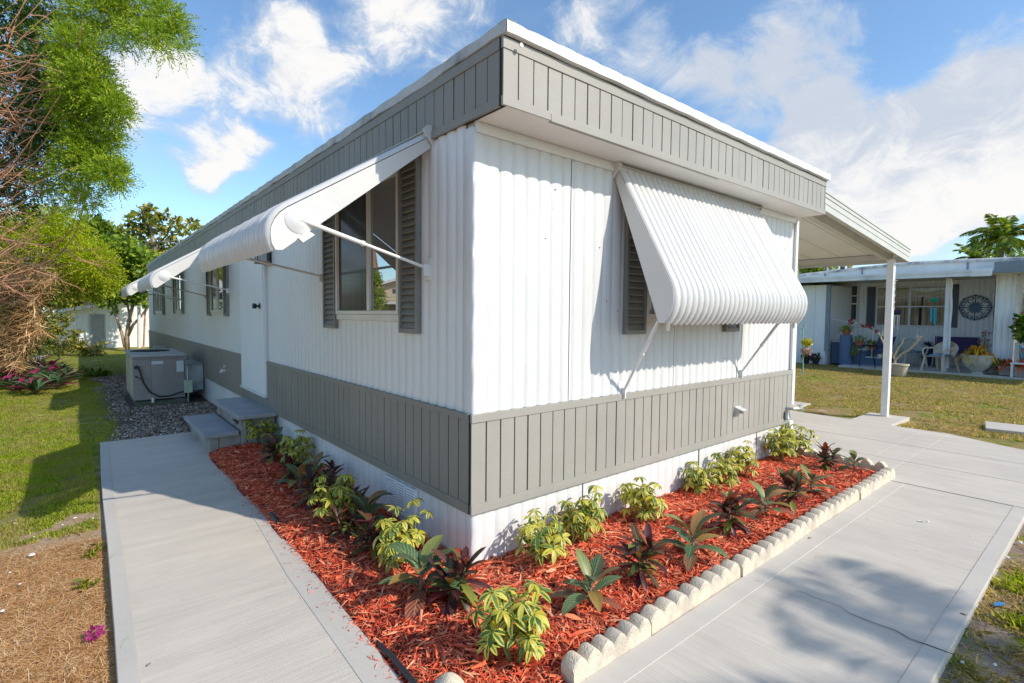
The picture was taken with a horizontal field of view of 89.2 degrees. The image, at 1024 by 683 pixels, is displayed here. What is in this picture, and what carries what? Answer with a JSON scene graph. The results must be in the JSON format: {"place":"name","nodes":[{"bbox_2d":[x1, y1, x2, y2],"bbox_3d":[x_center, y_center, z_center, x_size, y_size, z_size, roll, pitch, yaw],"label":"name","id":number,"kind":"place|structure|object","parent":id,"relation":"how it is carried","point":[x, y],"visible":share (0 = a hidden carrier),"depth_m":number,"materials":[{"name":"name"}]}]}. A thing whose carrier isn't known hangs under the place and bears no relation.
{"place":"outdoors","nodes":[
{"label":"outdoors","id":0,"kind":"place"},
{"bbox_2d":[0,313,1023,682],"bbox_3d":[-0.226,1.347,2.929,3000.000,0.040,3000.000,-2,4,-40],"label":"ground","id":1,"kind":"structure","parent":0,"point":[968,639],"depth_m":3.78,"materials":[{"name":"plant"}]},
{"bbox_2d":[0,375,42,391],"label":"oyster plant","id":2,"kind":"object","parent":1,"relation":"on","point":[16,384],"visible":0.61,"depth_m":9.35,"materials":[{"name":"green plant"}]},
{"bbox_2d":[8,377,57,392],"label":"oyster plant","id":3,"kind":"object","parent":1,"relation":"on","point":[32,385],"visible":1,"depth_m":9.13,"materials":[{"name":"green plant"}]},
{"bbox_2d":[0,240,67,360],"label":"backing bush","id":4,"kind":"object","parent":1,"relation":"on","point":[54,348],"visible":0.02,"depth_m":16.07,"materials":[{"name":"green plant"}]},
{"bbox_2d":[0,235,95,376],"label":"dead vine tangle","id":5,"kind":"object","parent":1,"relation":"on","point":[22,336],"visible":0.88,"depth_m":10.63,"materials":[{"name":"brown plant"}]},
{"bbox_2d":[0,493,98,562],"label":"dry litter","id":6,"kind":"object","parent":1,"relation":"on","point":[46,530],"visible":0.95,"depth_m":3.47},
{"bbox_2d":[32,372,79,386],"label":"oyster plant","id":7,"kind":"object","parent":1,"relation":"on","point":[59,380],"visible":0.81,"depth_m":9.87,"materials":[{"name":"green plant"}]},
{"bbox_2d":[0,536,116,682],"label":"pine straw","id":8,"kind":"object","parent":1,"relation":"on","point":[71,634],"visible":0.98,"depth_m":2.51,"materials":[{"name":"plant"}]},
{"bbox_2d":[84,624,110,642],"bbox_3d":[-1.880,1.321,2.377,0.128,0.084,0.076,-2,4,-40],"label":"fallen bloom","id":9,"kind":"object","parent":8,"relation":"on","point":[99,628],"visible":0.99,"depth_m":2.36,"materials":[{"name":"pink plant"}]},
{"bbox_2d":[38,313,84,356],"bbox_3d":[-15.126,-0.158,17.322,1.410,1.685,1.641,-2,4,-40],"label":"shrub","id":10,"kind":"object","parent":1,"relation":"on","point":[72,337],"visible":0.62,"depth_m":17.28,"materials":[{"name":"green plant"}]},
{"bbox_2d":[0,350,125,549],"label":"grass","id":11,"kind":"structure","parent":1,"relation":"on","point":[28,468],"depth_m":4.97,"materials":[{"name":"plant"}]},
{"bbox_2d":[47,368,85,382],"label":"oyster plant","id":12,"kind":"object","parent":1,"relation":"on","point":[64,370],"visible":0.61,"depth_m":10.66,"materials":[{"name":"green plant"}]},
{"bbox_2d":[0,197,133,319],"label":"hedge conifer","id":13,"kind":"object","parent":1,"relation":"on","point":[92,275],"visible":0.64,"depth_m":11.52,"materials":[{"name":"green plant"}]},
{"bbox_2d":[49,213,125,313],"bbox_3d":[-24.475,-3.903,30.138,4.790,7.445,2.787,1,3,14],"label":"round tree","id":14,"kind":"object","parent":1,"relation":"on","point":[101,226],"visible":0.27,"depth_m":29.23,"materials":[{"name":"green plant"}]},
{"bbox_2d":[69,338,108,356],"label":"shrub","id":15,"kind":"object","parent":1,"relation":"on","point":[83,349],"visible":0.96,"depth_m":17.48,"materials":[{"name":"green plant"}]},
{"bbox_2d":[71,485,108,591],"bbox_3d":[-3.095,1.269,3.353,0.748,0.094,1.974,-2,4,-40],"label":"grass tuft","id":16,"kind":"object","parent":1,"relation":"on","point":[83,584],"visible":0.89,"depth_m":3.16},
{"bbox_2d":[78,365,115,377],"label":"shrub","id":17,"kind":"object","parent":1,"relation":"on","point":[96,373],"visible":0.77,"depth_m":11.93,"materials":[{"name":"green plant"}]},
{"bbox_2d":[48,298,148,347],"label":"shed","id":18,"kind":"structure","parent":1,"relation":"on","point":[100,325],"depth_m":21.48,"materials":[{"name":"metal"}]},
{"bbox_2d":[90,314,105,347],"bbox_3d":[-17.038,-0.357,21.373,0.506,1.553,0.029,-2,4,-40],"label":"door","id":19,"kind":"structure","parent":18,"relation":"in","point":[97,322],"depth_m":21.36,"materials":[{"name":"metal"}]},
{"bbox_2d":[0,0,207,329],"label":"feathery tree","id":20,"kind":"object","parent":1,"relation":"on","point":[71,79],"visible":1,"depth_m":7.64,"materials":[{"name":"green plant"}]},
{"bbox_2d":[81,232,159,349],"bbox_3d":[-15.065,-1.912,20.014,4.584,4.523,2.573,3,4,37],"label":"multi stem tree","id":21,"kind":"object","parent":1,"relation":"on","point":[140,257],"visible":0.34,"depth_m":19.62,"materials":[{"name":"green plant"}]},
{"bbox_2d":[137,305,140,347],"bbox_3d":[-14.007,-0.563,19.500,0.106,1.618,0.189,0,3,-10],"label":"pole","id":22,"kind":"object","parent":1,"relation":"on","point":[138,326],"visible":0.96,"depth_m":19.45,"materials":[{"name":"metal"}]},
{"bbox_2d":[90,374,216,440],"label":"gravel","id":23,"kind":"object","parent":1,"relation":"on","point":[171,414],"visible":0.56,"depth_m":7.59,"materials":[{"name":"gravel"}]},
{"bbox_2d":[116,202,202,255],"bbox_3d":[-18.807,-3.591,27.040,6.369,7.238,3.019,1,3,9],"label":"airy tree","id":24,"kind":"object","parent":1,"relation":"on","point":[144,226],"visible":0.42,"depth_m":26.66,"materials":[{"name":"green plant"}]},
{"bbox_2d":[125,348,203,406],"bbox_3d":[-6.005,0.577,8.988,1.015,0.853,1.668,-2,4,-40],"label":"air conditioner","id":25,"kind":"object","parent":1,"relation":"on","point":[155,377],"visible":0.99,"depth_m":8.43,"materials":[{"name":"grey paint"}]},
{"bbox_2d":[183,365,192,402],"bbox_3d":[-5.315,0.695,8.504,0.120,0.601,0.238,-2,4,-40],"label":"electrical box","id":26,"kind":"object","parent":1,"relation":"on","point":[188,386],"visible":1,"depth_m":8.43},
{"bbox_2d":[184,397,276,452],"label":"entry steps","id":27,"kind":"structure","parent":1,"relation":"on","point":[210,432],"depth_m":5.67,"materials":[{"name":"concrete"}]},
{"bbox_2d":[100,432,402,682],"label":"walkway","id":28,"kind":"structure","parent":1,"relation":"on","point":[200,575],"depth_m":2.73,"materials":[{"name":"concrete"}]},
{"bbox_2d":[195,458,401,678],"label":"stray mulch","id":29,"kind":"object","parent":28,"relation":"on","point":[309,584],"visible":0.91,"depth_m":2.69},
{"bbox_2d":[435,672,463,682],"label":"edging block","id":30,"kind":"structure","parent":1,"relation":"on","point":[449,677],"depth_m":1.96,"materials":[{"name":"concrete"}]},
{"bbox_2d":[121,18,829,566],"bbox_3d":[-4.228,-0.566,10.182,5.156,3.047,17.442,-2,4,-40],"label":"mobile home","id":31,"kind":"object","parent":1,"relation":"on","point":[491,288],"visible":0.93,"depth_m":3.49,"materials":[{"name":"white"}]},
{"bbox_2d":[154,286,161,313],"bbox_3d":[-9.309,-1.122,13.687,0.042,0.805,1.674,-2,4,-40],"label":"window","id":32,"kind":"structure","parent":31,"relation":"in","point":[157,300],"depth_m":13.78,"materials":[{"name":"glass"}]},
{"bbox_2d":[174,273,180,313],"bbox_3d":[-7.056,-1.001,10.991,0.042,0.835,0.904,-2,4,-40],"label":"window","id":33,"kind":"structure","parent":31,"relation":"in","point":[177,293],"depth_m":11.01,"materials":[{"name":"glass"}]},
{"bbox_2d":[209,267,222,314],"bbox_3d":[-4.506,-0.824,7.941,0.042,0.835,1.004,-2,4,-40],"label":"window","id":34,"kind":"structure","parent":31,"relation":"in","point":[215,276],"depth_m":7.92,"materials":[{"name":"glass"}]},
{"bbox_2d":[240,257,264,394],"bbox_3d":[-3.202,-0.352,6.312,0.110,1.890,1.050,-2,4,-40],"label":"door","id":35,"kind":"structure","parent":31,"relation":"in","point":[251,274],"depth_m":6.28,"materials":[{"name":"white metal"}]},
{"bbox_2d":[335,171,397,320],"bbox_3d":[-1.085,-0.656,3.846,0.042,0.998,1.109,-2,4,-40],"label":"window","id":36,"kind":"structure","parent":31,"relation":"in","point":[366,278],"depth_m":3.77,"materials":[{"name":"glass"}]},
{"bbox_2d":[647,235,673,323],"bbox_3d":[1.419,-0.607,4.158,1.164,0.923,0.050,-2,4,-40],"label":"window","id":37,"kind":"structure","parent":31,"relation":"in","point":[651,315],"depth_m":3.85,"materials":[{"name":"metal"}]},
{"bbox_2d":[207,442,876,682],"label":"mulch","id":38,"kind":"object","parent":1,"relation":"on","point":[394,596],"visible":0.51,"depth_m":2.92,"materials":[{"name":"wood"}]},
{"bbox_2d":[243,417,277,442],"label":"umbrella shrub","id":39,"kind":"object","parent":38,"relation":"on","point":[263,423],"visible":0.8,"depth_m":5.54,"materials":[{"name":"green plant"}]},
{"bbox_2d":[258,433,288,464],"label":"narrow leaf croton","id":40,"kind":"object","parent":38,"relation":"on","point":[271,447],"visible":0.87,"depth_m":4.89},
{"bbox_2d":[276,453,305,484],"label":"narrow leaf croton","id":41,"kind":"object","parent":38,"relation":"on","point":[289,474],"visible":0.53,"depth_m":4.32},
{"bbox_2d":[275,459,309,497],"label":"broad leaf croton","id":42,"kind":"object","parent":38,"relation":"on","point":[295,470],"visible":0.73,"depth_m":4.09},
{"bbox_2d":[276,429,315,463],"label":"umbrella shrub","id":43,"kind":"object","parent":38,"relation":"on","point":[298,450],"visible":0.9,"depth_m":4.72,"materials":[{"name":"green plant"}]},
{"bbox_2d":[289,464,334,510],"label":"narrow leaf croton","id":44,"kind":"object","parent":38,"relation":"on","point":[312,474],"visible":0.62,"depth_m":3.80,"materials":[{"name":"plant"}]},
{"bbox_2d":[311,459,344,490],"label":"narrow leaf croton","id":45,"kind":"object","parent":38,"relation":"on","point":[331,466],"visible":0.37,"depth_m":4.11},
{"bbox_2d":[307,474,356,522],"bbox_3d":[-1.193,1.071,3.478,0.329,0.363,0.316,0,3,-14],"label":"umbrella shrub","id":46,"kind":"object","parent":38,"relation":"on","point":[327,500],"visible":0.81,"depth_m":3.44,"materials":[{"name":"green plant"}]},
{"bbox_2d":[324,502,364,542],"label":"narrow leaf croton","id":47,"kind":"object","parent":38,"relation":"on","point":[339,514],"visible":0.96,"depth_m":3.25,"materials":[{"name":"plant"}]},
{"bbox_2d":[331,480,369,522],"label":"narrow leaf croton","id":48,"kind":"object","parent":38,"relation":"on","point":[351,484],"visible":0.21,"depth_m":3.58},
{"bbox_2d":[349,510,381,560],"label":"narrow leaf croton","id":49,"kind":"object","parent":38,"relation":"on","point":[369,526],"visible":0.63,"depth_m":3.04,"materials":[{"name":"plant"}]},
{"bbox_2d":[340,490,396,538],"bbox_3d":[-0.957,1.126,3.428,0.394,0.305,0.370,-1,4,-35],"label":"broad leaf croton","id":50,"kind":"object","parent":38,"relation":"on","point":[371,507],"visible":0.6,"depth_m":3.41,"materials":[{"name":"plant"}]},
{"bbox_2d":[376,640,417,682],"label":"garden edging","id":51,"kind":"object","parent":38,"relation":"on","point":[402,668],"visible":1,"depth_m":2.12,"materials":[{"name":"black plastic"}]},
{"bbox_2d":[372,498,432,573],"bbox_3d":[-0.640,1.102,2.948,0.298,0.365,0.355,2,3,30],"label":"umbrella shrub","id":52,"kind":"object","parent":38,"relation":"on","point":[387,536],"visible":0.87,"depth_m":2.87,"materials":[{"name":"green plant"}]},
{"bbox_2d":[378,534,462,622],"bbox_3d":[-0.443,1.171,2.584,0.421,0.305,0.475,0,3,-1],"label":"broad leaf croton","id":53,"kind":"object","parent":38,"relation":"on","point":[419,563],"visible":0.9,"depth_m":2.57,"materials":[{"name":"plant"}]},
{"bbox_2d":[425,546,490,619],"bbox_3d":[-0.268,1.141,2.493,0.311,0.337,0.338,-1,3,-28],"label":"narrow leaf croton","id":54,"kind":"object","parent":38,"relation":"on","point":[460,565],"visible":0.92,"depth_m":2.48,"materials":[{"name":"plant"}]},
{"bbox_2d":[465,579,552,664],"bbox_3d":[-0.023,1.143,2.116,0.355,0.376,0.314,-1,3,-25],"label":"umbrella shrub","id":55,"kind":"object","parent":38,"relation":"on","point":[504,615],"visible":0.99,"depth_m":2.05,"materials":[{"name":"green plant"}]},
{"bbox_2d":[512,508,571,565],"bbox_3d":[0.175,1.137,2.941,0.312,0.311,0.327,2,3,29],"label":"umbrella shrub","id":56,"kind":"object","parent":38,"relation":"on","point":[540,540],"visible":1,"depth_m":2.90,"materials":[{"name":"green plant"}]},
{"bbox_2d":[557,485,607,542],"bbox_3d":[0.434,1.099,3.243,0.311,0.361,0.362,1,3,4],"label":"umbrella shrub","id":57,"kind":"object","parent":38,"relation":"on","point":[580,520],"visible":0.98,"depth_m":3.17,"materials":[{"name":"green plant"}]},
{"bbox_2d":[549,548,622,615],"bbox_3d":[0.369,1.182,2.504,0.324,0.262,0.363,3,4,40],"label":"broad leaf croton","id":58,"kind":"object","parent":38,"relation":"on","point":[591,571],"visible":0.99,"depth_m":2.53,"materials":[{"name":"plant"}]},
{"bbox_2d":[612,521,668,590],"bbox_3d":[0.696,1.145,2.763,0.318,0.319,0.325,-1,3,-30],"label":"narrow leaf croton","id":59,"kind":"object","parent":38,"relation":"on","point":[641,549],"visible":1,"depth_m":2.74,"materials":[{"name":"plant"}]},
{"bbox_2d":[618,476,667,520],"bbox_3d":[0.888,1.093,3.590,0.318,0.346,0.357,0,3,-14],"label":"umbrella shrub","id":60,"kind":"object","parent":38,"relation":"on","point":[637,498],"visible":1,"depth_m":3.53,"materials":[{"name":"green plant"}]},
{"bbox_2d":[658,509,729,571],"bbox_3d":[1.049,1.135,3.030,0.363,0.314,0.371,0,3,-8],"label":"broad leaf croton","id":61,"kind":"object","parent":38,"relation":"on","point":[700,518],"visible":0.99,"depth_m":3.02,"materials":[{"name":"plant"}]},
{"bbox_2d":[682,461,725,494],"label":"umbrella shrub","id":62,"kind":"object","parent":38,"relation":"on","point":[695,474],"visible":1,"depth_m":4.13,"materials":[{"name":"green plant"}]},
{"bbox_2d":[708,452,743,487],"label":"umbrella shrub","id":63,"kind":"object","parent":38,"relation":"on","point":[726,469],"visible":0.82,"depth_m":4.34,"materials":[{"name":"green plant"}]},
{"bbox_2d":[706,488,758,536],"bbox_3d":[1.449,1.118,3.409,0.316,0.323,0.307,-2,4,-37],"label":"narrow leaf croton","id":64,"kind":"object","parent":38,"relation":"on","point":[731,499],"visible":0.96,"depth_m":3.38,"materials":[{"name":"plant"}]},
{"bbox_2d":[725,440,759,476],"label":"umbrella shrub","id":65,"kind":"object","parent":38,"relation":"on","point":[742,461],"visible":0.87,"depth_m":4.59,"materials":[{"name":"green plant"}]},
{"bbox_2d":[743,480,797,519],"bbox_3d":[1.798,1.116,3.664,0.334,0.319,0.333,-2,4,-36],"label":"broad leaf croton","id":66,"kind":"object","parent":38,"relation":"on","point":[770,492],"visible":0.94,"depth_m":3.67,"materials":[{"name":"plant"}]},
{"bbox_2d":[762,428,799,461],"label":"umbrella shrub","id":67,"kind":"object","parent":38,"relation":"on","point":[782,447],"visible":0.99,"depth_m":5.05,"materials":[{"name":"green plant"}]},
{"bbox_2d":[768,467,812,512],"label":"narrow leaf croton","id":68,"kind":"object","parent":38,"relation":"on","point":[790,481],"visible":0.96,"depth_m":3.89,"materials":[{"name":"plant"}]},
{"bbox_2d":[776,424,817,455],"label":"umbrella shrub","id":69,"kind":"object","parent":38,"relation":"on","point":[800,438],"visible":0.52,"depth_m":5.25,"materials":[{"name":"green plant"}]},
{"bbox_2d":[793,464,838,498],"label":"broad leaf croton","id":70,"kind":"object","parent":38,"relation":"on","point":[807,472],"visible":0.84,"depth_m":4.14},
{"bbox_2d":[812,441,842,471],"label":"narrow leaf croton","id":71,"kind":"object","parent":38,"relation":"on","point":[825,453],"visible":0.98,"depth_m":4.83,"materials":[{"name":"plant"}]},
{"bbox_2d":[838,450,870,471],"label":"broad leaf croton","id":72,"kind":"object","parent":38,"relation":"on","point":[853,453],"visible":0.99,"depth_m":4.76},
{"bbox_2d":[561,613,650,682],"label":"edging block","id":73,"kind":"structure","parent":1,"relation":"on","point":[586,660],"depth_m":2.17,"materials":[{"name":"concrete"}]},
{"bbox_2d":[640,559,739,635],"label":"edging block","id":74,"kind":"structure","parent":1,"relation":"on","point":[661,613],"depth_m":2.60,"materials":[{"name":"concrete"}]},
{"bbox_2d":[732,528,794,577],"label":"edging block","id":75,"kind":"structure","parent":1,"relation":"on","point":[754,556],"depth_m":3.09,"materials":[{"name":"concrete"}]},
{"bbox_2d":[785,512,818,541],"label":"edging block","id":76,"kind":"structure","parent":1,"relation":"on","point":[801,526],"depth_m":3.47,"materials":[{"name":"concrete"}]},
{"bbox_2d":[580,481,1023,682],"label":"front walkway","id":77,"kind":"structure","parent":1,"relation":"on","point":[883,584],"depth_m":2.63,"materials":[{"name":"concrete"}]},
{"bbox_2d":[810,488,858,525],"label":"edging block","id":78,"kind":"structure","parent":1,"relation":"on","point":[831,508],"depth_m":3.85,"materials":[{"name":"concrete"}]},
{"bbox_2d":[791,401,909,425],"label":"footing pads","id":79,"kind":"object","parent":1,"relation":"on","point":[894,420],"visible":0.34,"depth_m":7.58,"materials":[{"name":"concrete"}]},
{"bbox_2d":[791,190,910,416],"bbox_3d":[0.603,-0.529,11.231,3.676,2.845,12.170,-2,4,-40],"label":"carport","id":80,"kind":"object","parent":79,"relation":"on","point":[840,233],"visible":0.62,"depth_m":7.45,"materials":[{"name":"metal"}]},
{"bbox_2d":[852,467,894,499],"bbox_3d":[3.122,1.230,4.474,0.924,0.146,0.076,-2,4,-40],"label":"edging block","id":81,"kind":"object","parent":1,"relation":"on","point":[873,482],"depth_m":4.41,"materials":[{"name":"concrete"}]},
{"bbox_2d":[878,330,922,376],"bbox_3d":[9.982,0.302,13.397,0.880,1.180,0.447,2,3,24],"label":"urn planter","id":82,"kind":"object","parent":1,"relation":"on","point":[899,369],"visible":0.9,"depth_m":13.29,"materials":[{"name":"white ceramic"}]},
{"bbox_2d":[794,362,1023,441],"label":"dry grass","id":83,"kind":"structure","parent":1,"relation":"on","point":[932,396],"depth_m":9.80,"materials":[{"name":"plant"}]},
{"bbox_2d":[796,257,1023,373],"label":"neighbour home","id":84,"kind":"object","parent":1,"relation":"on","point":[857,295],"visible":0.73,"depth_m":16.02,"materials":[{"name":"metal"}]},
{"bbox_2d":[850,285,858,320],"bbox_3d":[11.770,-1.331,17.878,0.040,1.240,0.260,-2,4,-40],"label":"window","id":85,"kind":"structure","parent":84,"relation":"in","point":[855,288],"depth_m":17.86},
{"bbox_2d":[875,285,945,326],"bbox_3d":[12.775,-1.131,16.681,0.040,1.300,1.840,-2,4,-40],"label":"window","id":86,"kind":"structure","parent":84,"relation":"in","point":[914,303],"depth_m":16.58,"materials":[{"name":"glass"}]},
{"bbox_2d":[958,294,992,320],"bbox_3d":[13.786,-1.010,15.459,0.024,0.806,0.808,-2,4,-40],"label":"wall medallion","id":87,"kind":"object","parent":84,"relation":"attached to","point":[975,307],"depth_m":15.45,"materials":[{"name":"black metal"}]},
{"bbox_2d":[864,366,1023,380],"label":"patio kerb","id":88,"kind":"structure","parent":1,"relation":"on","point":[961,374],"depth_m":13.56,"materials":[{"name":"concrete"}]},
{"bbox_2d":[952,241,1000,258],"bbox_3d":[33.489,-3.698,37.769,2.844,7.263,2.767,-2,4,-40],"label":"palm tree","id":89,"kind":"object","parent":1,"relation":"on","point":[973,253],"visible":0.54,"depth_m":37.73,"materials":[{"name":"green plant"}]},
{"bbox_2d":[938,530,1023,682],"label":"dry grass","id":90,"kind":"structure","parent":1,"relation":"on","point":[985,606],"depth_m":2.45,"materials":[{"name":"plant"}]},
{"bbox_2d":[959,213,1023,257],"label":"palm tree","id":91,"kind":"object","parent":1,"relation":"on","point":[1002,236],"visible":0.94,"depth_m":39.27,"materials":[{"name":"green plant"}]},
{"bbox_2d":[984,421,1023,434],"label":"stepping slab","id":92,"kind":"structure","parent":1,"relation":"on","point":[997,427],"depth_m":6.92,"materials":[{"name":"concrete"}]},
{"bbox_2d":[990,568,1023,646],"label":"grass tuft","id":93,"kind":"object","parent":1,"relation":"on","point":[1010,585],"visible":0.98,"depth_m":2.84,"materials":[{"name":"plant"}]},
{"bbox_2d":[0,0,1023,311],"label":"sky","id":94,"kind":"structure","parent":0,"point":[913,110],"materials":[{"name":"blue"}]},
{"bbox_2d":[790,410,1023,507],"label":"driveway","id":95,"kind":"structure","parent":0,"point":[971,468],"depth_m":5.54,"materials":[{"name":"concrete"}]},
{"bbox_2d":[818,453,887,472],"bbox_3d":[3.299,1.192,5.032,0.076,0.169,0.580,-2,4,-40],"label":"edging block","id":96,"kind":"object","parent":95,"relation":"on","point":[878,466],"depth_m":4.93,"materials":[{"name":"concrete"}]},
{"bbox_2d":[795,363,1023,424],"bbox_3d":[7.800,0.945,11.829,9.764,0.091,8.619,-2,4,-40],"label":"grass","id":97,"kind":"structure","parent":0,"point":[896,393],"depth_m":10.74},
{"bbox_2d":[838,363,1023,377],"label":"patio","id":98,"kind":"structure","parent":0,"point":[953,369],"depth_m":15.13,"materials":[{"name":"concrete"}]},
{"bbox_2d":[839,335,852,364],"bbox_3d":[10.446,0.257,16.250,0.340,0.930,0.340,-2,4,-40],"label":"pedestal","id":99,"kind":"object","parent":98,"relation":"on","point":[845,349],"visible":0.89,"depth_m":16.11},
{"bbox_2d":[836,319,878,334],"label":"potted plant","id":100,"kind":"object","parent":99,"relation":"on","point":[846,330],"visible":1,"depth_m":16.11,"materials":[{"name":"plant"}]},
{"bbox_2d":[831,319,893,365],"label":"blue steps","id":101,"kind":"structure","parent":98,"relation":"on","point":[866,358],"depth_m":16.24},
{"bbox_2d":[859,336,895,367],"bbox_3d":[10.778,0.296,15.320,0.755,0.928,0.529,0,3,-15],"label":"sling chair","id":102,"kind":"object","parent":98,"relation":"on","point":[878,349],"visible":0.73,"depth_m":15.47,"materials":[{"name":"fabric"}]},
{"bbox_2d":[896,339,928,367],"bbox_3d":[12.072,0.337,15.680,0.666,0.826,0.641,2,3,20],"label":"plastic armchair","id":103,"kind":"object","parent":98,"relation":"on","point":[907,344],"visible":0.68,"depth_m":15.80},
{"bbox_2d":[920,341,959,371],"bbox_3d":[11.776,0.407,14.243,0.641,0.826,0.666,0,3,-12],"label":"plastic armchair","id":104,"kind":"object","parent":98,"relation":"on","point":[953,348],"visible":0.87,"depth_m":14.23,"materials":[{"name":"plastic"}]},
{"bbox_2d":[933,336,979,366],"bbox_3d":[13.152,0.315,15.372,1.019,0.928,0.755,3,4,40],"label":"sling bench","id":105,"kind":"object","parent":98,"relation":"on","point":[963,343],"visible":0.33,"depth_m":15.46,"materials":[{"name":"fabric"}]},
{"bbox_2d":[956,344,998,374],"bbox_3d":[12.103,0.471,13.482,0.923,0.811,0.987,-2,4,-40],"label":"urn planter","id":106,"kind":"object","parent":98,"relation":"on","point":[978,360],"visible":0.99,"depth_m":13.35,"materials":[{"name":"stone"}]},
{"bbox_2d":[993,358,1012,375],"bbox_3d":[12.673,0.630,13.248,0.630,0.455,0.618,-2,4,-40],"label":"planter box","id":107,"kind":"object","parent":98,"relation":"on","point":[1004,366],"visible":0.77,"depth_m":13.19,"materials":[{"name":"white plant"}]},
{"bbox_2d":[1008,310,1023,360],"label":"flowering bush","id":108,"kind":"object","parent":98,"relation":"on","point":[1018,331],"visible":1,"depth_m":13.03,"materials":[{"name":"green plant"}]},
{"bbox_2d":[1008,357,1023,376],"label":"planter box","id":109,"kind":"object","parent":98,"relation":"on","point":[1018,370],"visible":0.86,"depth_m":12.82,"materials":[{"name":"white"}]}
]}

